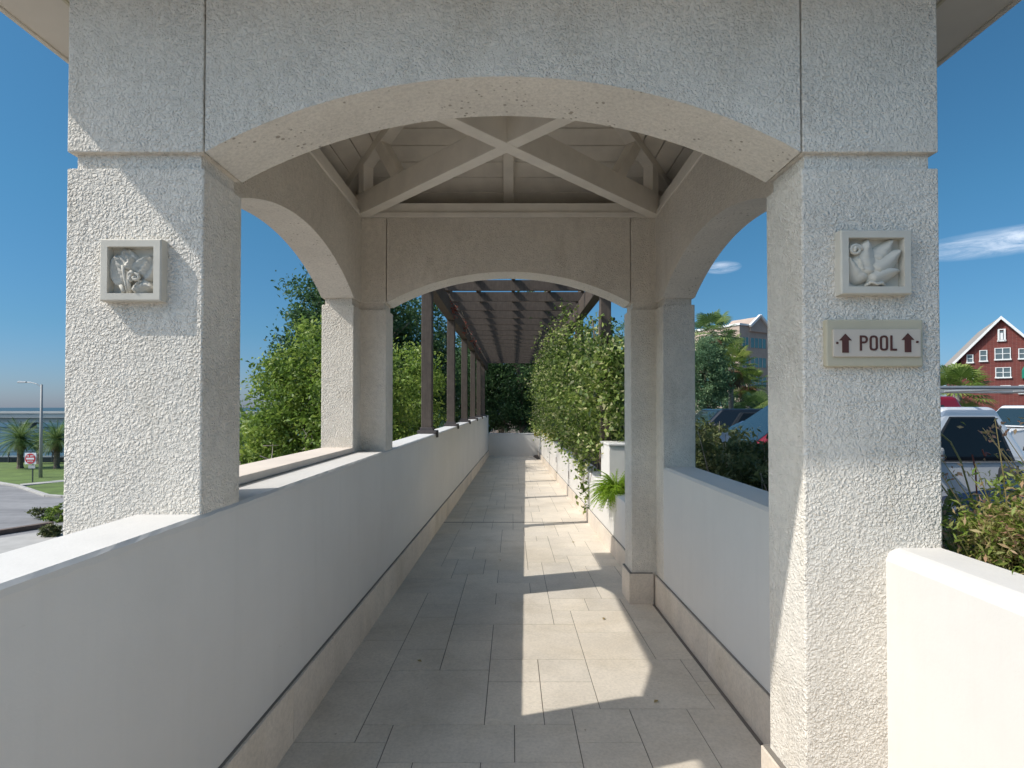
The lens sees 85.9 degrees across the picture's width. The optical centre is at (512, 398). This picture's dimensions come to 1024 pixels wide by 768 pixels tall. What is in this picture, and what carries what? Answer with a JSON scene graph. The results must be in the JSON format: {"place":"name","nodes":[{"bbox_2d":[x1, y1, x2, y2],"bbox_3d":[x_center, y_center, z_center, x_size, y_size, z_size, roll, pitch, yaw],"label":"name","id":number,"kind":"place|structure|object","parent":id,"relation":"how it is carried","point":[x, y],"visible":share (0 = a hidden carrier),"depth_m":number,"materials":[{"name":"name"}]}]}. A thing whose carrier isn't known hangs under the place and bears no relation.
{"place":"outdoors","nodes":[
{"label":"outdoors","id":0,"kind":"place"},
{"bbox_2d":[0,528,62,553],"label":"path","id":1,"kind":"structure","parent":0,"point":[10,543],"depth_m":23.36,"materials":[{"name":"concrete"}]},
{"bbox_2d":[36,522,62,536],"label":"roadside shrub","id":2,"kind":"object","parent":1,"relation":"on","point":[49,530],"visible":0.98,"depth_m":24.04,"materials":[{"name":"green plant"}]},
{"bbox_2d":[0,462,63,484],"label":"lawn","id":3,"kind":"structure","parent":0,"point":[10,473],"depth_m":46.07,"materials":[{"name":"green plant"}]},
{"bbox_2d":[0,417,48,468],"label":"date palm","id":4,"kind":"object","parent":3,"relation":"on","point":[21,437],"visible":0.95,"depth_m":49.71,"materials":[{"name":"green plant"}]},
{"bbox_2d":[17,381,42,477],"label":"street lamp","id":5,"kind":"object","parent":3,"relation":"on","point":[40,474],"visible":1,"depth_m":43.42,"materials":[{"name":"metal"}]},
{"bbox_2d":[25,453,35,481],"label":"traffic sign","id":6,"kind":"object","parent":3,"relation":"on","point":[30,458],"visible":0.99,"depth_m":40.69,"materials":[{"name":"white"}]},
{"bbox_2d":[0,452,63,461],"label":"seaside railing","id":7,"kind":"object","parent":3,"relation":"on","point":[9,456],"visible":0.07,"depth_m":55.23,"materials":[{"name":"grey metal"}]},
{"bbox_2d":[27,429,50,463],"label":"date palm","id":8,"kind":"object","parent":3,"relation":"on","point":[37,447],"visible":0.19,"depth_m":53.72,"materials":[{"name":"green plant"}]},
{"bbox_2d":[31,419,64,468],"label":"date palm","id":9,"kind":"object","parent":3,"relation":"on","point":[55,443],"visible":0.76,"depth_m":49.63,"materials":[{"name":"green plant"}]},
{"bbox_2d":[20,480,63,485],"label":"footpath","id":10,"kind":"structure","parent":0,"point":[36,483],"depth_m":40.34,"materials":[{"name":"concrete"}]},
{"bbox_2d":[26,482,63,494],"bbox_3d":[-30.578,6.217,37.697,4.744,0.120,10.789,1,-1,-36],"label":"lawn corner","id":11,"kind":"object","parent":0,"point":[57,488],"visible":0.3,"depth_m":37.91,"materials":[{"name":"green plant"}]},
{"bbox_2d":[0,463,247,537],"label":"road","id":12,"kind":"structure","parent":0,"point":[15,503],"depth_m":31.49,"materials":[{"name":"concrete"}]},
{"bbox_2d":[0,522,53,534],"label":"kerb strip","id":13,"kind":"object","parent":12,"relation":"on","point":[20,529],"visible":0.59,"depth_m":25.16,"materials":[{"name":"grey concrete"}]},
{"bbox_2d":[0,482,63,497],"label":"kerb","id":14,"kind":"structure","parent":12,"relation":"on","point":[32,490],"depth_m":36.77,"materials":[{"name":"concrete"}]},
{"bbox_2d":[24,507,62,517],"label":"roadside shrub","id":15,"kind":"object","parent":12,"relation":"on","point":[39,511],"visible":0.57,"depth_m":28.03,"materials":[{"name":"green plant"}]},
{"bbox_2d":[239,390,258,463],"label":"broadleaf tree","id":16,"kind":"object","parent":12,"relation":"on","point":[240,439],"visible":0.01,"depth_m":15.20,"materials":[{"name":"green plant"}]},
{"bbox_2d":[0,408,489,455],"bbox_3d":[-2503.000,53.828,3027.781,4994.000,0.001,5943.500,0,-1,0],"label":"water","id":17,"kind":"structure","parent":0,"point":[12,453],"depth_m":191.89,"materials":[{"name":"blue liquid"}]},
{"bbox_2d":[0,0,1023,407],"label":"sky","id":18,"kind":"structure","parent":0,"point":[979,158],"materials":[{"name":"blue"}]},
{"bbox_2d":[490,426,539,458],"bbox_3d":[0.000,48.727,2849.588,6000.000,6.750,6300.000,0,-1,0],"label":"ground","id":19,"kind":"structure","parent":0,"point":[535,456],"depth_m":57.37,"materials":[{"name":"soil"}]},
{"bbox_2d":[40,502,63,522],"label":"roadside shrub","id":20,"kind":"object","parent":19,"relation":"on","point":[51,516],"visible":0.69,"depth_m":27.28,"materials":[{"name":"green plant"}]},
{"bbox_2d":[0,457,241,461],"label":"sea wall","id":21,"kind":"structure","parent":19,"relation":"on","point":[14,459],"depth_m":55.51,"materials":[{"name":"grey concrete"}]},
{"bbox_2d":[0,411,264,427],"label":"road bridge","id":22,"kind":"structure","parent":19,"relation":"on","point":[48,416],"depth_m":195.94,"materials":[{"name":"concrete"}]},
{"bbox_2d":[0,415,488,767],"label":"parapet wall","id":23,"kind":"structure","parent":19,"relation":"on","point":[232,635],"depth_m":1.95,"materials":[{"name":"paint"}]},
{"bbox_2d":[239,305,321,464],"bbox_3d":[-5.007,1.887,13.622,4.521,8.051,4.356,0,-1,0],"label":"broadleaf tree","id":24,"kind":"object","parent":19,"relation":"on","point":[259,432],"visible":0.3,"depth_m":12.54,"materials":[{"name":"green plant"}]},
{"bbox_2d":[270,334,420,453],"bbox_3d":[-3.171,2.137,12.477,3.275,7.545,3.836,0,-1,20],"label":"broadleaf tree","id":25,"kind":"object","parent":19,"relation":"on","point":[401,414],"visible":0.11,"depth_m":11.92,"materials":[{"name":"green plant"}]},
{"bbox_2d":[260,264,440,433],"bbox_3d":[-6.249,0.299,21.248,6.665,11.524,6.525,0,-1,-16],"label":"broadleaf tree","id":26,"kind":"object","parent":19,"relation":"on","point":[315,299],"visible":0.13,"depth_m":20.89,"materials":[{"name":"green plant"}]},
{"bbox_2d":[393,334,457,436],"bbox_3d":[-3.601,1.962,17.594,4.015,8.048,5.523,0,-1,0],"label":"broadleaf tree","id":27,"kind":"object","parent":19,"relation":"on","point":[415,364],"visible":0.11,"depth_m":16.88,"materials":[{"name":"green plant"}]},
{"bbox_2d":[391,296,469,431],"bbox_3d":[-4.934,0.020,24.935,6.419,12.174,5.885,0,-1,0],"label":"broadleaf tree","id":28,"kind":"object","parent":19,"relation":"on","point":[438,345],"visible":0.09,"depth_m":24.40,"materials":[{"name":"green plant"}]},
{"bbox_2d":[434,338,505,432],"bbox_3d":[-2.670,0.385,30.096,5.160,8.184,5.122,0,-1,0],"label":"broadleaf tree","id":29,"kind":"object","parent":19,"relation":"on","point":[458,418],"visible":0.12,"depth_m":29.21,"materials":[{"name":"green plant"}]},
{"bbox_2d":[458,350,560,432],"bbox_3d":[0.361,-0.621,28.598,5.909,6.986,5.914,0,-1,23],"label":"broadleaf tree","id":30,"kind":"object","parent":19,"relation":"on","point":[515,409],"visible":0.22,"depth_m":27.51,"materials":[{"name":"green plant"}]},
{"bbox_2d":[0,0,1021,767],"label":"pavilion","id":31,"kind":"structure","parent":19,"relation":"on","point":[372,162],"depth_m":1.89,"materials":[{"name":"paint"}]},
{"bbox_2d":[100,239,167,302],"bbox_3d":[-1.278,-0.430,1.853,0.206,0.208,0.046,0,-1,0],"label":"orchid plaque","id":32,"kind":"object","parent":31,"relation":"attached to","point":[133,270],"visible":1,"depth_m":1.84,"materials":[{"name":"stone"}]},
{"bbox_2d":[239,448,352,484],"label":"parapet wall","id":33,"kind":"structure","parent":31,"relation":"attached to","point":[253,471],"depth_m":3.23,"materials":[{"name":"stone"}]},
{"bbox_2d":[823,320,922,366],"bbox_3d":[1.219,-0.187,1.855,0.326,0.160,0.034,0,-1,0],"label":"pool sign","id":34,"kind":"object","parent":31,"relation":"attached to","point":[872,343],"visible":1,"depth_m":1.84,"materials":[{"name":"beige stone"}]},
{"bbox_2d":[835,230,911,295],"bbox_3d":[1.219,-0.457,1.856,0.238,0.215,0.042,0,-1,0],"label":"leaf plaque","id":35,"kind":"object","parent":31,"relation":"attached to","point":[873,262],"visible":1,"depth_m":1.84,"materials":[{"name":"stone"}]},
{"bbox_2d":[488,433,537,455],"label":"end wall","id":36,"kind":"structure","parent":19,"relation":"on","point":[512,444],"depth_m":24.12,"materials":[{"name":"paint"}]},
{"bbox_2d":[455,291,573,432],"bbox_3d":[0.028,-2.293,38.070,10.903,11.831,7.591,0,-1,0],"label":"broadleaf tree","id":37,"kind":"object","parent":19,"relation":"on","point":[509,379],"depth_m":37.47,"materials":[{"name":"green plant"}]},
{"bbox_2d":[538,433,624,567],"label":"planter wall","id":38,"kind":"structure","parent":19,"relation":"on","point":[607,526],"depth_m":8.02,"materials":[{"name":"paint"}]},
{"bbox_2d":[417,279,610,457],"bbox_3d":[0.051,-0.370,15.948,2.744,3.162,18.299,0,-1,0],"label":"pergola","id":39,"kind":"object","parent":38,"relation":"on","point":[503,327],"visible":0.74,"depth_m":10.94,"materials":[{"name":"wood"}]},
{"bbox_2d":[450,301,482,354],"bbox_3d":[-1.082,-1.570,14.749,0.210,0.486,10.584,0,-1,0],"label":"creeper sprig","id":40,"kind":"object","parent":39,"relation":"attached to","point":[465,322],"visible":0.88,"depth_m":12.32,"materials":[{"name":"green plant"}]},
{"bbox_2d":[600,441,624,480],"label":"planter block","id":41,"kind":"structure","parent":38,"relation":"on","point":[613,458],"depth_m":6.82,"materials":[{"name":"paint"}]},
{"bbox_2d":[570,447,599,469],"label":"planter soil","id":42,"kind":"structure","parent":19,"relation":"on","point":[595,464],"depth_m":10.11,"materials":[{"name":"brown soil"}]},
{"bbox_2d":[542,430,560,445],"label":"shrub","id":43,"kind":"object","parent":42,"relation":"on","point":[549,437],"visible":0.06,"depth_m":15.84,"materials":[{"name":"green plant"}]},
{"bbox_2d":[521,297,624,513],"bbox_3d":[1.194,0.008,14.313,1.949,3.682,15.468,0,-1,0],"label":"climbing vine","id":44,"kind":"object","parent":42,"relation":"on","point":[571,414],"visible":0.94,"depth_m":8.43,"materials":[{"name":"green plant"}]},
{"bbox_2d":[585,469,624,511],"bbox_3d":[1.215,1.029,6.365,0.733,0.496,0.734,0,-1,0],"label":"fern","id":45,"kind":"object","parent":42,"relation":"on","point":[608,488],"visible":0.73,"depth_m":6.25,"materials":[{"name":"green plant"}]},
{"bbox_2d":[654,467,769,743],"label":"parapet wall","id":46,"kind":"structure","parent":19,"relation":"on","point":[711,597],"depth_m":3.15,"materials":[{"name":"paint"}]},
{"bbox_2d":[695,417,751,473],"bbox_3d":[2.593,1.041,6.902,1.166,1.638,1.246,0,-1,0],"label":"hedge shrub","id":47,"kind":"object","parent":19,"relation":"on","point":[714,428],"visible":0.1,"depth_m":6.85,"materials":[{"name":"green plant"}]},
{"bbox_2d":[695,425,767,483],"bbox_3d":[2.264,1.060,5.848,1.162,1.567,1.271,0,-1,0],"label":"hedge shrub","id":48,"kind":"object","parent":19,"relation":"on","point":[702,447],"visible":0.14,"depth_m":5.75,"materials":[{"name":"green plant"}]},
{"bbox_2d":[720,432,730,450],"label":"white flower","id":49,"kind":"object","parent":48,"relation":"attached to","point":[722,436],"visible":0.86,"depth_m":5.49,"materials":[{"name":"white plant"}]},
{"bbox_2d":[710,429,768,491],"bbox_3d":[2.223,1.048,4.902,1.224,1.563,1.168,0,-1,0],"label":"hedge shrub","id":50,"kind":"object","parent":19,"relation":"on","point":[735,465],"visible":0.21,"depth_m":4.88,"materials":[{"name":"green plant"}]},
{"bbox_2d":[750,463,768,490],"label":"hedge shrub","id":51,"kind":"object","parent":19,"relation":"on","point":[765,475],"depth_m":4.06,"materials":[{"name":"green plant"}]},
{"bbox_2d":[886,548,1023,767],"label":"parapet wall","id":52,"kind":"structure","parent":19,"relation":"on","point":[955,660],"depth_m":1.59,"materials":[{"name":"white paint"}]},
{"bbox_2d":[942,488,985,553],"bbox_3d":[2.045,1.131,2.996,1.140,1.339,1.241,0,-1,0],"label":"hedge shrub","id":53,"kind":"object","parent":19,"relation":"on","point":[948,509],"depth_m":2.81,"materials":[{"name":"green plant"}]},
{"bbox_2d":[940,417,1023,574],"bbox_3d":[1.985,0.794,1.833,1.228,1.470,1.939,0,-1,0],"label":"flowering perennial","id":54,"kind":"object","parent":19,"relation":"on","point":[995,534],"visible":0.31,"depth_m":1.82,"materials":[{"name":"green plant"}]},
{"bbox_2d":[941,433,976,513],"bbox_3d":[1.807,0.309,2.246,0.157,0.356,0.011,-1,-1,41],"label":"seed stalk","id":55,"kind":"object","parent":54,"relation":"attached to","point":[956,453],"visible":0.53,"depth_m":2.23,"materials":[{"name":"brown plant"}]},
{"bbox_2d":[971,449,990,507],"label":"seed stalk","id":56,"kind":"object","parent":54,"relation":"attached to","point":[986,453],"visible":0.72,"depth_m":2.22,"materials":[{"name":"red plant"}]},
{"bbox_2d":[940,316,1023,410],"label":"brick house","id":57,"kind":"structure","parent":19,"relation":"on","point":[996,347],"depth_m":75.19,"materials":[{"name":"red brick"}]},
{"bbox_2d":[966,354,973,362],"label":"window","id":58,"kind":"structure","parent":57,"relation":"in","point":[969,357],"depth_m":76.80,"materials":[{"name":"white glass"}]},
{"bbox_2d":[979,350,987,361],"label":"window","id":59,"kind":"structure","parent":57,"relation":"in","point":[982,353],"depth_m":76.04,"materials":[{"name":"white glass"}]},
{"bbox_2d":[994,347,1011,360],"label":"window","id":60,"kind":"structure","parent":57,"relation":"in","point":[1000,353],"depth_m":74.90,"materials":[{"name":"white glass"}]},
{"bbox_2d":[995,367,1011,377],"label":"window","id":61,"kind":"structure","parent":57,"relation":"in","point":[1000,372],"depth_m":74.82,"materials":[{"name":"white glass"}]},
{"bbox_2d":[1018,348,1023,359],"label":"window","id":62,"kind":"structure","parent":57,"relation":"in","point":[1020,351],"depth_m":73.90,"materials":[{"name":"white glass"}]},
{"bbox_2d":[944,495,1023,573],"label":"flowering perennial","id":63,"kind":"object","parent":19,"relation":"on","point":[1014,498],"visible":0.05,"depth_m":1.78,"materials":[{"name":"green plant"}]},
{"bbox_2d":[276,456,762,767],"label":"paving","id":64,"kind":"structure","parent":0,"point":[430,710],"depth_m":3.35,"materials":[{"name":"beige tile"}]},
{"bbox_2d":[444,522,573,522],"bbox_3d":[0.057,1.855,8.218,2.192,0.017,0.024,0,-1,0],"label":"expansion joint","id":65,"kind":"object","parent":64,"relation":"on","point":[500,522],"visible":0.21,"depth_m":8.21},
{"bbox_2d":[695,314,767,410],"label":"office building","id":66,"kind":"structure","parent":0,"point":[754,332],"depth_m":107.89,"materials":[{"name":"white concrete"}]},
{"bbox_2d":[742,337,748,346],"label":"window","id":67,"kind":"structure","parent":66,"relation":"in","point":[746,341],"depth_m":106.17,"materials":[{"name":"blue glass"}]},
{"bbox_2d":[750,338,765,348],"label":"window","id":68,"kind":"structure","parent":66,"relation":"in","point":[754,342],"depth_m":107.92,"materials":[{"name":"blue glass"}]},
{"bbox_2d":[750,357,766,367],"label":"window","id":69,"kind":"structure","parent":66,"relation":"in","point":[761,362],"depth_m":108.13,"materials":[{"name":"blue glass"}]},
{"bbox_2d":[750,377,766,386],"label":"window","id":70,"kind":"structure","parent":66,"relation":"in","point":[765,379],"depth_m":108.37,"materials":[{"name":"blue glass"}]},
{"label":"parking lot","id":71,"kind":"structure","parent":0,"visible":0},
{"bbox_2d":[588,316,623,351],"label":"broadleaf tree","id":72,"kind":"object","parent":71,"relation":"on","point":[622,327],"depth_m":23.91,"materials":[{"name":"green plant"}]},
{"bbox_2d":[695,333,737,411],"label":"broadleaf tree","id":73,"kind":"object","parent":71,"relation":"on","point":[712,390],"visible":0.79,"depth_m":35.27,"materials":[{"name":"green plant"}]},
{"bbox_2d":[695,309,742,406],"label":"fan palm","id":74,"kind":"object","parent":71,"relation":"on","point":[716,317],"visible":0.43,"depth_m":42.39,"materials":[{"name":"green plant"}]},
{"bbox_2d":[695,392,754,413],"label":"broadleaf tree","id":75,"kind":"object","parent":71,"relation":"on","point":[737,401],"visible":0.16,"depth_m":43.12,"materials":[{"name":"green plant"}]},
{"bbox_2d":[695,409,760,437],"bbox_3d":[6.700,1.161,15.584,4.820,1.746,2.300,0,-1,0],"label":"black van","id":76,"kind":"object","parent":71,"relation":"on","point":[730,417],"visible":0.08,"depth_m":14.79,"materials":[{"name":"black paint"}]},
{"bbox_2d":[712,328,752,408],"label":"fan palm","id":77,"kind":"object","parent":71,"relation":"on","point":[734,341],"visible":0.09,"depth_m":45.26,"materials":[{"name":"green plant"}]},
{"bbox_2d":[725,421,742,429],"bbox_3d":[5.900,1.252,12.482,4.720,1.462,2.180,0,-1,0],"label":"navy car","id":78,"kind":"object","parent":71,"relation":"on","point":[733,426],"depth_m":13.03,"materials":[{"name":"blue paint"}]},
{"bbox_2d":[715,342,759,408],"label":"fan palm","id":79,"kind":"object","parent":71,"relation":"on","point":[739,353],"visible":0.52,"depth_m":37.51,"materials":[{"name":"green plant"}]},
{"bbox_2d":[733,365,767,408],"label":"fan palm","id":80,"kind":"object","parent":71,"relation":"on","point":[745,389],"visible":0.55,"depth_m":40.58,"materials":[{"name":"green plant"}]},
{"bbox_2d":[734,390,767,408],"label":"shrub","id":81,"kind":"object","parent":71,"relation":"on","point":[756,399],"visible":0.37,"depth_m":35.62,"materials":[{"name":"green plant"}]},
{"bbox_2d":[731,396,960,444],"bbox_3d":[5.550,0.960,9.886,4.820,1.977,2.250,0,-1,0],"label":"red suv","id":82,"kind":"object","parent":71,"relation":"on","point":[759,419],"visible":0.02,"depth_m":9.70,"materials":[{"name":"red paint"}]},
{"bbox_2d":[940,363,997,409],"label":"fan palm","id":83,"kind":"object","parent":71,"relation":"on","point":[954,374],"visible":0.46,"depth_m":25.43,"materials":[{"name":"green plant"}]},
{"bbox_2d":[940,386,1023,495],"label":"pickup truck","id":84,"kind":"object","parent":71,"relation":"on","point":[967,440],"visible":0.13,"depth_m":6.29,"materials":[{"name":"silver metal"}]},
{"bbox_2d":[942,466,1023,523],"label":"blue car","id":85,"kind":"object","parent":71,"relation":"on","point":[1008,469],"visible":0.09,"depth_m":5.29,"materials":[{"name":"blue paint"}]},
{"bbox_2d":[996,405,1023,450],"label":"white suv","id":86,"kind":"object","parent":71,"relation":"on","point":[1013,413],"visible":0.26,"depth_m":17.62,"materials":[{"name":"white paint"}]}
]}

